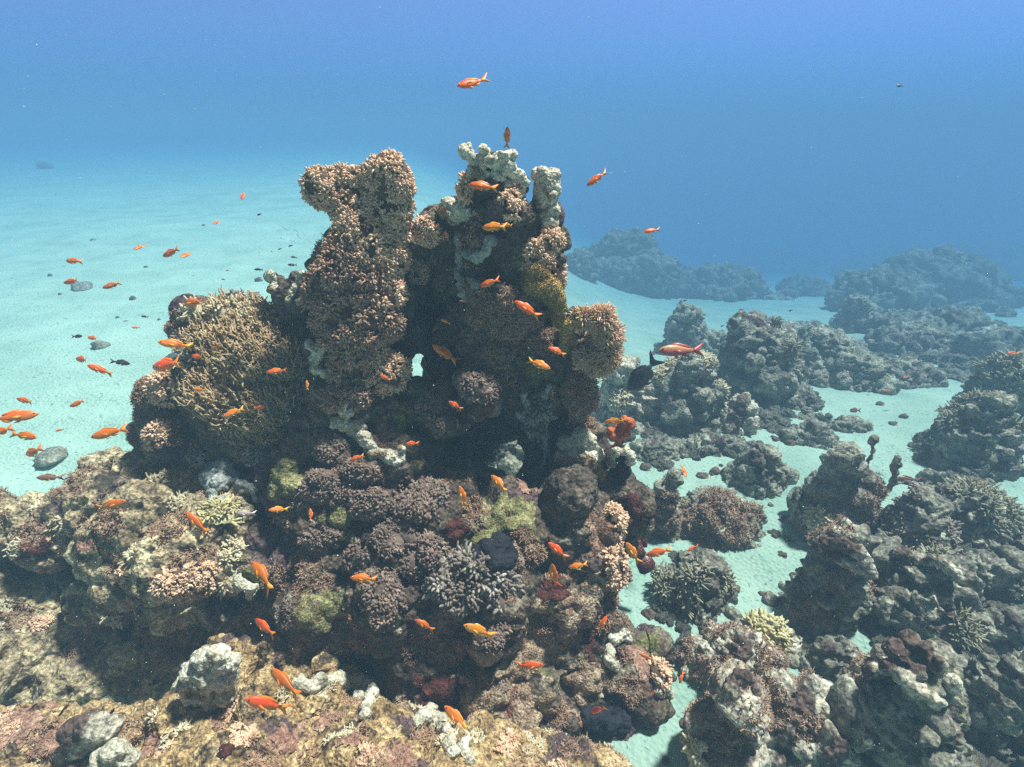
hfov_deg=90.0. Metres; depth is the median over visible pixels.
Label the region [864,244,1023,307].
reef mound
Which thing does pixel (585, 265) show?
reef mound
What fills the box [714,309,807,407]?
reef rock
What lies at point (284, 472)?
lobe coral
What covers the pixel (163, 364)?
anthias
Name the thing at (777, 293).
rubble rock
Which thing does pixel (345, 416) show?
sponge
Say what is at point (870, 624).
rubble rock
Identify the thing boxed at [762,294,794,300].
rubble rock
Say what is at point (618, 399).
reef rock
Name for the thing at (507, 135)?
anthias
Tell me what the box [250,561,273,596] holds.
anthias
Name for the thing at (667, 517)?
reef rock
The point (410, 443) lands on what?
anthias
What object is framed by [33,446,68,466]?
stone
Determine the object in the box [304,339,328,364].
sponge
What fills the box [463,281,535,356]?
soft coral
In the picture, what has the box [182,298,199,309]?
anthias
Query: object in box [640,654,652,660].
anthias
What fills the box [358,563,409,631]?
soft coral
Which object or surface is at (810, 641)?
stone
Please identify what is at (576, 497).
sponge
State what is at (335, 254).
soft coral
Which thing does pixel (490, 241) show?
sponge
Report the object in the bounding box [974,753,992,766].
rubble rock
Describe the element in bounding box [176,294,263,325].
finger coral
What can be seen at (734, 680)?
ring coral
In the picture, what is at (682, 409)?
reef rock
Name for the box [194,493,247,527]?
yellow coral
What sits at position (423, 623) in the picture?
anthias
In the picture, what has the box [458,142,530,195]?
sponge
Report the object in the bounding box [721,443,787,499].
reef rock
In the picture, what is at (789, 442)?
stone
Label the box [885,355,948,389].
reef rock
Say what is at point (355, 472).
soft coral
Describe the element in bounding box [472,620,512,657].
soft coral
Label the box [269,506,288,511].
anthias
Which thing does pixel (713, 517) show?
reef rock
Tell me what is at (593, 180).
anthias
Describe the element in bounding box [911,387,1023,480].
reef rock
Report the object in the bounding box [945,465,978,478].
rubble rock
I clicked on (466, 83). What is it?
anthias
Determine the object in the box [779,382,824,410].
reef rock
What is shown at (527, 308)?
anthias
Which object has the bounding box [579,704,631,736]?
sponge
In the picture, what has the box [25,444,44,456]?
anthias
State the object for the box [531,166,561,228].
sponge
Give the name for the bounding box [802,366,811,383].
rubble rock
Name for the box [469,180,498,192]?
anthias
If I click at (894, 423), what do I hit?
stone
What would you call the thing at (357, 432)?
sponge
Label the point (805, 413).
rubble rock
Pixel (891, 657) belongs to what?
sponge
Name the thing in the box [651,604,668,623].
rubble rock
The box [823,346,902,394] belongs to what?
reef rock
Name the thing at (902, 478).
anthias
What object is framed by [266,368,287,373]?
anthias
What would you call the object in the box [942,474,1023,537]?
branching coral
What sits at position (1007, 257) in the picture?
reef mound
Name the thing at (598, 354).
coral
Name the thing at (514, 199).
soft coral
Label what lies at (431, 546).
soft coral
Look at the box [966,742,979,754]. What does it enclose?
rubble rock
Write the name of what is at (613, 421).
anthias
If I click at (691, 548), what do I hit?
anthias
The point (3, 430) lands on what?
anthias
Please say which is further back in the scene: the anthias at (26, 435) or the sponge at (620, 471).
the sponge at (620, 471)
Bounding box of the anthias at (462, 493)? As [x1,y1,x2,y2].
[458,486,467,506]
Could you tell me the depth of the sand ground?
6.37 m
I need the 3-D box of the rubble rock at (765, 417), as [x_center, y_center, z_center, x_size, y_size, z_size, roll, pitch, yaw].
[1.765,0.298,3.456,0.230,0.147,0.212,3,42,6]
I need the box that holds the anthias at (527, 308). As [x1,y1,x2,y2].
[515,301,541,320]
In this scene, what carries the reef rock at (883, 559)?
on the sand ground
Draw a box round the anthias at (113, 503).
[94,499,125,511]
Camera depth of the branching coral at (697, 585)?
1.92 m
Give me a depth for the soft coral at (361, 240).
1.47 m
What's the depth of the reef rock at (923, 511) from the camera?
2.05 m
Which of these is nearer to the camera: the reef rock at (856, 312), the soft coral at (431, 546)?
the soft coral at (431, 546)
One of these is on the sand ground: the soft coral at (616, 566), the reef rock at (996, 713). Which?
the reef rock at (996, 713)
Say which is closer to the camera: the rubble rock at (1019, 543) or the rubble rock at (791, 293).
the rubble rock at (1019, 543)
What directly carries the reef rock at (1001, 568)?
on the sand ground
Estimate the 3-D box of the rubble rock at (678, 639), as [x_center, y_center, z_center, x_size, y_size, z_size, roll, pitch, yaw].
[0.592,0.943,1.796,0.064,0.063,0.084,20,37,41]
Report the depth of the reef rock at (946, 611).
1.79 m
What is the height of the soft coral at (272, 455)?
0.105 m
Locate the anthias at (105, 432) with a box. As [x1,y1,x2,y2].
[90,423,129,438]
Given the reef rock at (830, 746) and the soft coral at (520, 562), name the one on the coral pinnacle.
the soft coral at (520, 562)
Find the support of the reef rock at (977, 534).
on the sand ground
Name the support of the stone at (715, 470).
on the sand ground
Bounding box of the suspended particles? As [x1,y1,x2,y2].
[2,5,1022,763]
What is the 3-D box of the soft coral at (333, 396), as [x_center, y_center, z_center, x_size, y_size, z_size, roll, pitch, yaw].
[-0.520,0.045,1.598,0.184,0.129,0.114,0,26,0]
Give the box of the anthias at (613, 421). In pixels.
[604,418,625,424]
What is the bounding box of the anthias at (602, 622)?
[597,616,606,632]
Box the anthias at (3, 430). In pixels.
[0,423,14,436]
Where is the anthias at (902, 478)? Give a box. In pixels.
[898,475,921,481]
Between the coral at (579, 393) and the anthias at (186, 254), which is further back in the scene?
the anthias at (186, 254)
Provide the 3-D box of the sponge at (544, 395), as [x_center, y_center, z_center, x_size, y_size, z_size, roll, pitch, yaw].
[0.070,0.147,1.712,0.125,0.324,0.063,0,26,0]
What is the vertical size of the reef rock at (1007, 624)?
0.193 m
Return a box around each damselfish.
[109,358,129,365]
[164,351,184,359]
[850,407,860,412]
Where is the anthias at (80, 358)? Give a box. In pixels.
[76,355,85,362]
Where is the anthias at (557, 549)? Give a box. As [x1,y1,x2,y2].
[548,542,568,560]
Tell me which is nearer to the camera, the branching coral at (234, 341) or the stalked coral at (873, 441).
the branching coral at (234, 341)
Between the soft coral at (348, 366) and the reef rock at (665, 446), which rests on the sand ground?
the reef rock at (665, 446)
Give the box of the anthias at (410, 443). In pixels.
[406,441,418,445]
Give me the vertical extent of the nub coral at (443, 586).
0.139 m
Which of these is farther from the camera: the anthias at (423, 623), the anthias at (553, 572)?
the anthias at (553, 572)
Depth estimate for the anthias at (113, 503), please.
1.51 m
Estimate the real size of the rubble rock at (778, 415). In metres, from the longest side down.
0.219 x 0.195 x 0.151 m
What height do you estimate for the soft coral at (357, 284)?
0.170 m
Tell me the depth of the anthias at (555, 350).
1.49 m
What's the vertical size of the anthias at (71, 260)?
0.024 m
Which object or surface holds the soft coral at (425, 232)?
on the coral pinnacle
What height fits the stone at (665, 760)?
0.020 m
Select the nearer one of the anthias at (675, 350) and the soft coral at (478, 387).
the soft coral at (478, 387)
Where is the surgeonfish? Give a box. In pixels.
[627,350,664,390]
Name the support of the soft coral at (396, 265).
on the coral pinnacle
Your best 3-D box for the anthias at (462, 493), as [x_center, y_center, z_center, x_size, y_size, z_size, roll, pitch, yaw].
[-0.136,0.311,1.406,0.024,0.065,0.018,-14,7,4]
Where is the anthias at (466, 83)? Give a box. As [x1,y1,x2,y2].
[457,73,490,88]
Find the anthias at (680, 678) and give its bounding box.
[679,672,683,683]
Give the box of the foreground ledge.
[0,627,633,766]
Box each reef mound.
[566,248,602,282]
[574,226,683,298]
[677,261,770,300]
[775,272,832,296]
[824,266,947,313]
[829,243,934,275]
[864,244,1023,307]
[866,305,1000,335]
[949,322,1023,360]
[951,238,1023,280]
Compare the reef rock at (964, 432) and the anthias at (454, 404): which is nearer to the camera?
the anthias at (454, 404)
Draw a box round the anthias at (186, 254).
[180,252,192,257]
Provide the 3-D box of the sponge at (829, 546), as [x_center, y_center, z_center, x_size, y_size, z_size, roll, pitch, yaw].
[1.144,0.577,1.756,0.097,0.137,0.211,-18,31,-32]
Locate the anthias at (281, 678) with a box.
[270,668,301,703]
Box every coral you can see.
[139,418,172,450]
[142,369,180,409]
[146,560,219,605]
[171,284,313,448]
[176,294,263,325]
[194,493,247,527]
[256,442,284,467]
[266,456,303,500]
[294,466,354,513]
[297,248,350,321]
[297,517,341,552]
[298,164,345,213]
[303,427,347,466]
[305,301,406,354]
[316,226,366,269]
[316,381,375,416]
[324,344,383,385]
[327,172,379,231]
[328,208,400,271]
[332,162,368,190]
[338,258,391,305]
[339,455,381,485]
[340,537,371,574]
[346,486,389,523]
[356,147,416,205]
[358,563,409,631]
[362,347,412,399]
[368,514,421,561]
[370,274,410,312]
[370,340,390,364]
[375,188,416,244]
[378,232,411,279]
[386,476,451,524]
[396,547,424,581]
[407,258,430,285]
[411,214,446,248]
[413,387,461,413]
[416,528,450,570]
[420,557,525,621]
[427,413,460,435]
[436,540,491,577]
[454,171,476,205]
[457,369,502,405]
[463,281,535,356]
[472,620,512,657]
[497,187,526,223]
[512,540,525,574]
[513,306,553,359]
[518,234,557,276]
[518,261,569,328]
[520,392,557,442]
[539,225,566,253]
[552,264,568,288]
[552,306,584,352]
[558,369,601,419]
[567,301,627,380]
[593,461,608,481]
[601,536,629,592]
[602,501,629,535]
[646,547,738,625]
[647,653,673,691]
[679,728,708,766]
[723,667,762,699]
[741,606,795,651]
[800,504,834,533]
[866,434,878,469]
[886,455,916,492]
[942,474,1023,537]
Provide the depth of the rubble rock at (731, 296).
12.84 m
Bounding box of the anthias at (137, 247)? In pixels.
[134,244,144,249]
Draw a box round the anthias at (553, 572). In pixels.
[549,564,562,586]
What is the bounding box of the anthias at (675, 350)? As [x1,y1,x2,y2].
[658,342,703,357]
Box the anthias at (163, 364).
[152,354,179,371]
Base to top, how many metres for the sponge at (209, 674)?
0.287 m
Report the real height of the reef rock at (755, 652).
0.295 m
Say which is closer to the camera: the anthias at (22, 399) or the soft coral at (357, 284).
the soft coral at (357, 284)
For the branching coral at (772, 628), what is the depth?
1.75 m
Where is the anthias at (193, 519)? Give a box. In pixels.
[185,512,209,537]
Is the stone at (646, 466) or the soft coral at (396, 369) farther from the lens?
the stone at (646, 466)
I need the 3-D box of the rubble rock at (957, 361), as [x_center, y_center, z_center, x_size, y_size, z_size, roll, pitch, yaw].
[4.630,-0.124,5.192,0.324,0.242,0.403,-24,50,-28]
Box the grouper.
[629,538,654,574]
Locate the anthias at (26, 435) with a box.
[9,431,36,439]
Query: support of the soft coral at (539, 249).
on the coral pinnacle
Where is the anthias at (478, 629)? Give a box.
[463,623,496,640]
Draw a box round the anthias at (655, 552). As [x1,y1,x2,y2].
[646,545,673,556]
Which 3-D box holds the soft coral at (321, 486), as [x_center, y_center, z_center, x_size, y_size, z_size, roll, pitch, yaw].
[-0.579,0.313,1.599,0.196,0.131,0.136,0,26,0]
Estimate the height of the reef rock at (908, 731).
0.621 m
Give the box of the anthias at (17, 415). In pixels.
[0,409,38,422]
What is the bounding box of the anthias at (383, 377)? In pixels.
[379,375,389,381]
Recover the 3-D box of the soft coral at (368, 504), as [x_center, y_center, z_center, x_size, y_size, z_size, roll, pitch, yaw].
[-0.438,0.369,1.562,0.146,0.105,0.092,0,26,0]
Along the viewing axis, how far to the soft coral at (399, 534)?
1.49 m
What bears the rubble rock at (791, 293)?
on the sand ground
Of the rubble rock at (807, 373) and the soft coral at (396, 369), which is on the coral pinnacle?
the soft coral at (396, 369)
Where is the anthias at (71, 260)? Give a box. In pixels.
[66,257,82,264]
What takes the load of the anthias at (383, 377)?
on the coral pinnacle
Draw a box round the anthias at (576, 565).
[568,561,588,568]
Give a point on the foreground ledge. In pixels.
(304, 730)
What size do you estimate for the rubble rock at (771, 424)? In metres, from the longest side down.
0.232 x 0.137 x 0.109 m
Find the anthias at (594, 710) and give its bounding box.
[591,706,607,713]
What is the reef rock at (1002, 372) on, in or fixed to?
on the sand ground
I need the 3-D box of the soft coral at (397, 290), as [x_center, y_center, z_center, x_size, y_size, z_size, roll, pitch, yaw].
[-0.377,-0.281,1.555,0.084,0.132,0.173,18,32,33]
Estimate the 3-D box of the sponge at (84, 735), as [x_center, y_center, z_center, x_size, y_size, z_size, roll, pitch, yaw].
[-1.075,0.901,1.297,0.198,0.173,0.082,0,26,0]
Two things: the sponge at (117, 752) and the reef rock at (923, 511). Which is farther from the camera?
the reef rock at (923, 511)
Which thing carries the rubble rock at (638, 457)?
on the sand ground
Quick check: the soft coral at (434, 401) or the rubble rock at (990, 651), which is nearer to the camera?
the soft coral at (434, 401)
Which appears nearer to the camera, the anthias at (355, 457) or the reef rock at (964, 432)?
the anthias at (355, 457)
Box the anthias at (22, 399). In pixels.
[16,397,31,405]
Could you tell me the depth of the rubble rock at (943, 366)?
5.19 m
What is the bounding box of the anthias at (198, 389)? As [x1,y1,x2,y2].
[193,387,205,390]
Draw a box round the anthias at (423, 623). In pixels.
[415,619,434,633]
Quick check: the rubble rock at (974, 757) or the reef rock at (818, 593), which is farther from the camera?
the reef rock at (818, 593)
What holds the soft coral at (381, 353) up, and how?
on the coral pinnacle
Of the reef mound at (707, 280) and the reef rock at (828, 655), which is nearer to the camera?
the reef rock at (828, 655)
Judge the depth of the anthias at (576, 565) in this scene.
1.42 m
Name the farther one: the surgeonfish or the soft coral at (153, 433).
the surgeonfish
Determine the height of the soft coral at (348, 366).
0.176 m
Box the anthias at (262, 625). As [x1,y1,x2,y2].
[254,618,275,639]
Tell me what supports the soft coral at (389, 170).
on the coral pinnacle
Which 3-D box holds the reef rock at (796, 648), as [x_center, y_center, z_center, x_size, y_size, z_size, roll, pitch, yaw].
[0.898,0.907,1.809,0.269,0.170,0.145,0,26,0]
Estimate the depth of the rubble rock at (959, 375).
4.81 m
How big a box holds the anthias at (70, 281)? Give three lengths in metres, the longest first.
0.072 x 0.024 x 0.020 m
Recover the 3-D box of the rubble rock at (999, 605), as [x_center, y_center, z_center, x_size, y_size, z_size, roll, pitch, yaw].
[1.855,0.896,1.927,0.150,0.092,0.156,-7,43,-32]
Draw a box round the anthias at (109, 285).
[102,280,121,288]
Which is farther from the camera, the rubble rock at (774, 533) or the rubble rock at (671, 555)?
the rubble rock at (774, 533)
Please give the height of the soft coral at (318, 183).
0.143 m
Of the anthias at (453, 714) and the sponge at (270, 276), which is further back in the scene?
the sponge at (270, 276)
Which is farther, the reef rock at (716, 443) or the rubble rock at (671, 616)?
the reef rock at (716, 443)
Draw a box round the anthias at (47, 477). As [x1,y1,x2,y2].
[36,473,65,480]
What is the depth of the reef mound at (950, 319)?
6.75 m
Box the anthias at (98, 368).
[87,364,114,376]
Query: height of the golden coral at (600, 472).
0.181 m
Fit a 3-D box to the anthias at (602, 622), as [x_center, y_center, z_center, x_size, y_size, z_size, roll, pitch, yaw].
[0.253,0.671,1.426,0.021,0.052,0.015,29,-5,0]
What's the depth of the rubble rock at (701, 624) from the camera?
1.87 m
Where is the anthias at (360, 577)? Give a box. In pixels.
[350,573,376,583]
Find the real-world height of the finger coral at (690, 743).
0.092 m
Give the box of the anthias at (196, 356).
[191,354,201,358]
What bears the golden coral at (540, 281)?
attached to the coral pinnacle
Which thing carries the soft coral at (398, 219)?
on the coral pinnacle
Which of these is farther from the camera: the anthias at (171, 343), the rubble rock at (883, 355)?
the rubble rock at (883, 355)
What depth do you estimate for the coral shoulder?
1.71 m
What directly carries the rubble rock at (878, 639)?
on the sand ground
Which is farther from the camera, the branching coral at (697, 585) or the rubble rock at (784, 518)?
the rubble rock at (784, 518)
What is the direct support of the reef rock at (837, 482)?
on the sand ground
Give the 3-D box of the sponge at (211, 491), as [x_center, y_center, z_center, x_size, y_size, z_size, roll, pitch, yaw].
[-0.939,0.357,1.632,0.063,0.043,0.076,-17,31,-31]
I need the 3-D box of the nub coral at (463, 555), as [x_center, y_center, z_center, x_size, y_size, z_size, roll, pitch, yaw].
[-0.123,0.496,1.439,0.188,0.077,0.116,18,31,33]
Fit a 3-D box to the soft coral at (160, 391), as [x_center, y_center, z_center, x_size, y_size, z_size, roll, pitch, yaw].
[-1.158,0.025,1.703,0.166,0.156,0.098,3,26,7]
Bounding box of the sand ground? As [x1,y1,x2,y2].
[0,136,1023,766]
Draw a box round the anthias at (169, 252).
[163,246,179,256]
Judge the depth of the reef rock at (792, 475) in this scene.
2.75 m
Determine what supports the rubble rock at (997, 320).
on the sand ground
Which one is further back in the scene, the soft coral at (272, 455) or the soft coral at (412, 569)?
the soft coral at (272, 455)
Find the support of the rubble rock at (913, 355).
on the sand ground
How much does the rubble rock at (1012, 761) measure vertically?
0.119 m
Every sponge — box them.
[52,708,124,764]
[87,737,141,766]
[170,642,241,713]
[198,456,242,494]
[205,488,229,501]
[226,573,259,600]
[233,479,259,502]
[263,270,308,321]
[264,269,303,303]
[292,669,379,719]
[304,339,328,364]
[309,364,327,378]
[329,416,405,466]
[337,401,355,422]
[412,702,474,765]
[436,196,475,225]
[453,232,497,298]
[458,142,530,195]
[471,531,518,572]
[514,383,551,467]
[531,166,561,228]
[543,464,598,521]
[554,426,604,471]
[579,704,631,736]
[603,628,632,672]
[605,444,636,467]
[606,415,635,451]
[609,456,631,484]
[653,675,674,699]
[812,534,878,579]
[861,629,962,710]
[889,545,964,582]
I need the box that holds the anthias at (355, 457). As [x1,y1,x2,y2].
[350,453,364,460]
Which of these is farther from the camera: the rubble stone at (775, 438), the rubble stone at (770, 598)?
the rubble stone at (775, 438)
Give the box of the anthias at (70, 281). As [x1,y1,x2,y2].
[64,277,77,284]
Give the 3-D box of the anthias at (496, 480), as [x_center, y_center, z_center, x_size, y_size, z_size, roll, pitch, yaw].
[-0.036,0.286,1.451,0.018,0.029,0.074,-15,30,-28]
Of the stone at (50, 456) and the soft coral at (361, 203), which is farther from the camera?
the stone at (50, 456)
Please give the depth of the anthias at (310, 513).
1.46 m
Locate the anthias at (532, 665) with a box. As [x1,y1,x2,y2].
[515,660,542,669]
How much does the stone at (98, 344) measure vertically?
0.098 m
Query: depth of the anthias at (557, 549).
1.40 m
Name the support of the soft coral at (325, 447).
on the coral pinnacle
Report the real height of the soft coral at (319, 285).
0.220 m
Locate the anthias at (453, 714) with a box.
[444,706,467,727]
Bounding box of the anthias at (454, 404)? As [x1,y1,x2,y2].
[448,401,462,410]
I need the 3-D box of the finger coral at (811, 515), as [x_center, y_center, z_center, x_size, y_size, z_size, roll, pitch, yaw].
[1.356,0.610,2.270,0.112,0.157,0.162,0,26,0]
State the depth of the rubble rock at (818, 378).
4.46 m
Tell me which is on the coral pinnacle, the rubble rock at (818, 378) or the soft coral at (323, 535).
the soft coral at (323, 535)
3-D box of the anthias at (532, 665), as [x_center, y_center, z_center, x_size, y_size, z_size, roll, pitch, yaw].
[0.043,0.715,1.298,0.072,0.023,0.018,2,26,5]
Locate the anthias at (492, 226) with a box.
[482,222,506,231]
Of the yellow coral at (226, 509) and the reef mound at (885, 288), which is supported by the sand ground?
the reef mound at (885, 288)
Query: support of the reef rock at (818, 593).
on the sand ground
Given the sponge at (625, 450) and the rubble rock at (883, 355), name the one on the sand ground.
the rubble rock at (883, 355)
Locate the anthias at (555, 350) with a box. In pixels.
[548,347,566,358]
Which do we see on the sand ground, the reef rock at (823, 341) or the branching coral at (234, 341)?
the reef rock at (823, 341)
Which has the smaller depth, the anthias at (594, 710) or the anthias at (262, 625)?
the anthias at (262, 625)
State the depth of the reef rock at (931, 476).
2.65 m
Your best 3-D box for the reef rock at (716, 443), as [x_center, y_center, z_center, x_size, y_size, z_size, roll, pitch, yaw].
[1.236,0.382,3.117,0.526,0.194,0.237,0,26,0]
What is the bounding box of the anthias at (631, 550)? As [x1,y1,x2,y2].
[625,542,642,566]
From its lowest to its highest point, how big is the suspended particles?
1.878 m
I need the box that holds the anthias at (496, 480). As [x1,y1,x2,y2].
[491,475,507,494]
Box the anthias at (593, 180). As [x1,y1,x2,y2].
[587,169,609,185]
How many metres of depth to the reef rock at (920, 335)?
6.05 m
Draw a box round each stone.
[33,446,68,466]
[36,161,53,168]
[71,281,92,291]
[90,340,110,349]
[254,277,262,281]
[640,463,651,470]
[641,608,655,620]
[662,756,669,764]
[679,717,683,728]
[696,472,710,478]
[709,466,720,474]
[724,606,741,620]
[761,591,779,606]
[772,436,779,441]
[784,439,795,445]
[788,653,799,668]
[806,638,814,643]
[856,427,866,432]
[876,401,885,405]
[888,421,897,425]
[898,413,908,418]
[983,478,995,484]
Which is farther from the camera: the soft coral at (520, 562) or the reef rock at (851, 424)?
the reef rock at (851, 424)
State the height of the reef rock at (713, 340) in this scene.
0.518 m
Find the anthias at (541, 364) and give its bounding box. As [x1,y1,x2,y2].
[527,357,549,369]
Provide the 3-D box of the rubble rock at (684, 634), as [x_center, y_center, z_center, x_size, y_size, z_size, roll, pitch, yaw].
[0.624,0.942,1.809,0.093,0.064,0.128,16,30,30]
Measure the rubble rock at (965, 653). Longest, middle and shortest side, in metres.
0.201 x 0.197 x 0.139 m
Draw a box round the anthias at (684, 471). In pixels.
[680,465,686,476]
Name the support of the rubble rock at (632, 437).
on the sand ground
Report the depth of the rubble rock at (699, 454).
3.00 m
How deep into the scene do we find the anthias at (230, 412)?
1.49 m
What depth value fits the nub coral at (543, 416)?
1.67 m
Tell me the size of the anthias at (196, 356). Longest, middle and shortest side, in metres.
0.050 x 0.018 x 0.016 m
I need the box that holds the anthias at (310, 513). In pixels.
[308,508,312,521]
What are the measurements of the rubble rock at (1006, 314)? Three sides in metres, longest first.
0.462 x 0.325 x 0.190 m
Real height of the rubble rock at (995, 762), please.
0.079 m
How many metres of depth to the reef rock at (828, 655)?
1.70 m
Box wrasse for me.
[236,510,256,515]
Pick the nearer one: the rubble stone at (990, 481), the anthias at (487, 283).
the anthias at (487, 283)
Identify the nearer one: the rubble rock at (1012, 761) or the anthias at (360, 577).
the anthias at (360, 577)
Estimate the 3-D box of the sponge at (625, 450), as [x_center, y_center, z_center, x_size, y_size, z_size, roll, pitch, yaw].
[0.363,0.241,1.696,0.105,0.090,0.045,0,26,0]
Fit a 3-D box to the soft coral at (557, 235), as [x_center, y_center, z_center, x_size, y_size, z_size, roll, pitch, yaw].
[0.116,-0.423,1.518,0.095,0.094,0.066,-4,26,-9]
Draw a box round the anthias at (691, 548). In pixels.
[687,544,698,550]
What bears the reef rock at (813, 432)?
on the sand ground
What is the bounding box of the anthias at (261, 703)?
[244,696,292,714]
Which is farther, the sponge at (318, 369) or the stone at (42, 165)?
the stone at (42, 165)
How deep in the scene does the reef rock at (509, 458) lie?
2.64 m
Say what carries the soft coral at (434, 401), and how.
on the coral pinnacle
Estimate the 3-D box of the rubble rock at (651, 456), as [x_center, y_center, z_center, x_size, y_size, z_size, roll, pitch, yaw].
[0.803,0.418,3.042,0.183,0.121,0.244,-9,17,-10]
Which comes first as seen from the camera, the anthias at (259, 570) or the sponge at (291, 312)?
the anthias at (259, 570)
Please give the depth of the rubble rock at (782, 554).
2.21 m
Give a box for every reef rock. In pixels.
[0,445,260,705]
[488,440,525,475]
[590,354,658,434]
[629,433,689,461]
[644,348,731,436]
[647,468,683,542]
[653,300,707,355]
[676,618,792,692]
[679,431,756,456]
[679,485,767,550]
[680,654,773,766]
[692,328,726,358]
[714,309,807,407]
[720,392,760,434]
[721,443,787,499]
[733,618,802,654]
[756,666,832,766]
[778,513,882,637]
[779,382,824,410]
[781,418,839,449]
[782,320,813,338]
[783,463,799,484]
[786,441,890,540]
[786,719,861,766]
[798,320,833,329]
[798,634,862,679]
[802,324,855,369]
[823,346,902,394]
[827,637,979,766]
[828,414,873,433]
[829,293,883,333]
[860,530,901,616]
[863,318,957,355]
[863,541,989,652]
[877,482,964,555]
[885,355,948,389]
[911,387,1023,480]
[913,468,949,484]
[927,482,1023,550]
[949,345,1023,422]
[956,649,1023,756]
[965,545,1023,606]
[976,605,1023,654]
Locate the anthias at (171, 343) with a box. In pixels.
[158,338,193,350]
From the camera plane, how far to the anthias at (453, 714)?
1.27 m
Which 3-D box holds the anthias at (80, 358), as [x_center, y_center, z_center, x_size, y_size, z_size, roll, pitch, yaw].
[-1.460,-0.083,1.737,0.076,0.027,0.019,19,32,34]
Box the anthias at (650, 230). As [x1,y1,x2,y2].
[644,227,659,232]
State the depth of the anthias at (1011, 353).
3.24 m
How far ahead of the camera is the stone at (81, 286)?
5.54 m
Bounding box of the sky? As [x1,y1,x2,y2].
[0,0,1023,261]
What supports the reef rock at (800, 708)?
on the sand ground
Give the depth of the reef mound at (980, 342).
5.51 m
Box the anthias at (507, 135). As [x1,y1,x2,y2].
[503,126,510,148]
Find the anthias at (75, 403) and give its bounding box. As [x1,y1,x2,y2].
[69,397,83,406]
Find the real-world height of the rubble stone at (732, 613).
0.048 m
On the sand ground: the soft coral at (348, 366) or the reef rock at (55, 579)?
the reef rock at (55, 579)
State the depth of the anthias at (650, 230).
1.65 m
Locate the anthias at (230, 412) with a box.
[223,406,245,417]
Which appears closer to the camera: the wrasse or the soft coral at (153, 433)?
the wrasse
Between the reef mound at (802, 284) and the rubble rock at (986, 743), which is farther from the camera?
the reef mound at (802, 284)
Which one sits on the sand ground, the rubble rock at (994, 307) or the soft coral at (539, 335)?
the rubble rock at (994, 307)
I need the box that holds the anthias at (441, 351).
[432,344,460,365]
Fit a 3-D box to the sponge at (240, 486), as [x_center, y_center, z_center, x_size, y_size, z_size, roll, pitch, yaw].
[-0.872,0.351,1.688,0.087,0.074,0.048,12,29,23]
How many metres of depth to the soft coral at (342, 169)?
1.46 m
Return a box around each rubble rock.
[610,423,635,442]
[635,452,657,461]
[636,452,646,461]
[640,425,664,438]
[642,449,674,470]
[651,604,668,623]
[666,610,677,626]
[668,550,682,558]
[675,621,691,632]
[675,637,681,651]
[680,630,690,638]
[683,442,708,460]
[688,444,696,457]
[698,621,706,636]
[714,288,737,301]
[721,448,743,458]
[757,405,781,419]
[757,421,777,429]
[759,411,790,428]
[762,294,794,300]
[765,405,796,420]
[766,424,784,435]
[767,528,780,537]
[774,290,783,296]
[777,551,787,557]
[779,515,791,523]
[780,288,798,298]
[783,535,792,541]
[796,406,822,420]
[801,640,809,649]
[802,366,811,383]
[807,368,829,387]
[818,412,832,422]
[850,337,877,351]
[860,616,895,638]
[866,625,887,645]
[873,352,897,359]
[898,351,920,360]
[919,351,959,364]
[935,362,960,373]
[938,344,953,356]
[945,354,978,370]
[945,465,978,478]
[947,363,975,382]
[953,647,973,658]
[960,539,976,552]
[963,724,998,757]
[964,735,1012,760]
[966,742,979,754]
[971,645,986,654]
[971,755,977,760]
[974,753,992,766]
[975,748,1008,766]
[976,641,997,654]
[984,300,1014,312]
[986,599,1008,610]
[991,319,1019,328]
[994,311,1017,316]
[996,746,1023,766]
[999,599,1023,609]
[1013,535,1023,550]
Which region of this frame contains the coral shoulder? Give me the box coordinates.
[124,288,302,475]
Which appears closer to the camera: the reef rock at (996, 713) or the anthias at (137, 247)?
the reef rock at (996, 713)
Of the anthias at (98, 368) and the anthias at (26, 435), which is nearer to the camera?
the anthias at (26, 435)
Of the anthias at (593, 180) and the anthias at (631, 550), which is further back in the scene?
the anthias at (631, 550)
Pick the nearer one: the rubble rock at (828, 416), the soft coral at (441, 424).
the soft coral at (441, 424)
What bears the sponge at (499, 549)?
on the coral pinnacle
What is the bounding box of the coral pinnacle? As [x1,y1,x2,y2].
[215,152,676,742]
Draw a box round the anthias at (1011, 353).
[1007,351,1019,355]
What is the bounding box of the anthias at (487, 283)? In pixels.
[480,276,499,287]
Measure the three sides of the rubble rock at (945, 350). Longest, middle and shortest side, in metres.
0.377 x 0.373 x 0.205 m
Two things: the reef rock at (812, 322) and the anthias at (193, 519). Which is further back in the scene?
the reef rock at (812, 322)
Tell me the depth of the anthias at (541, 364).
1.45 m

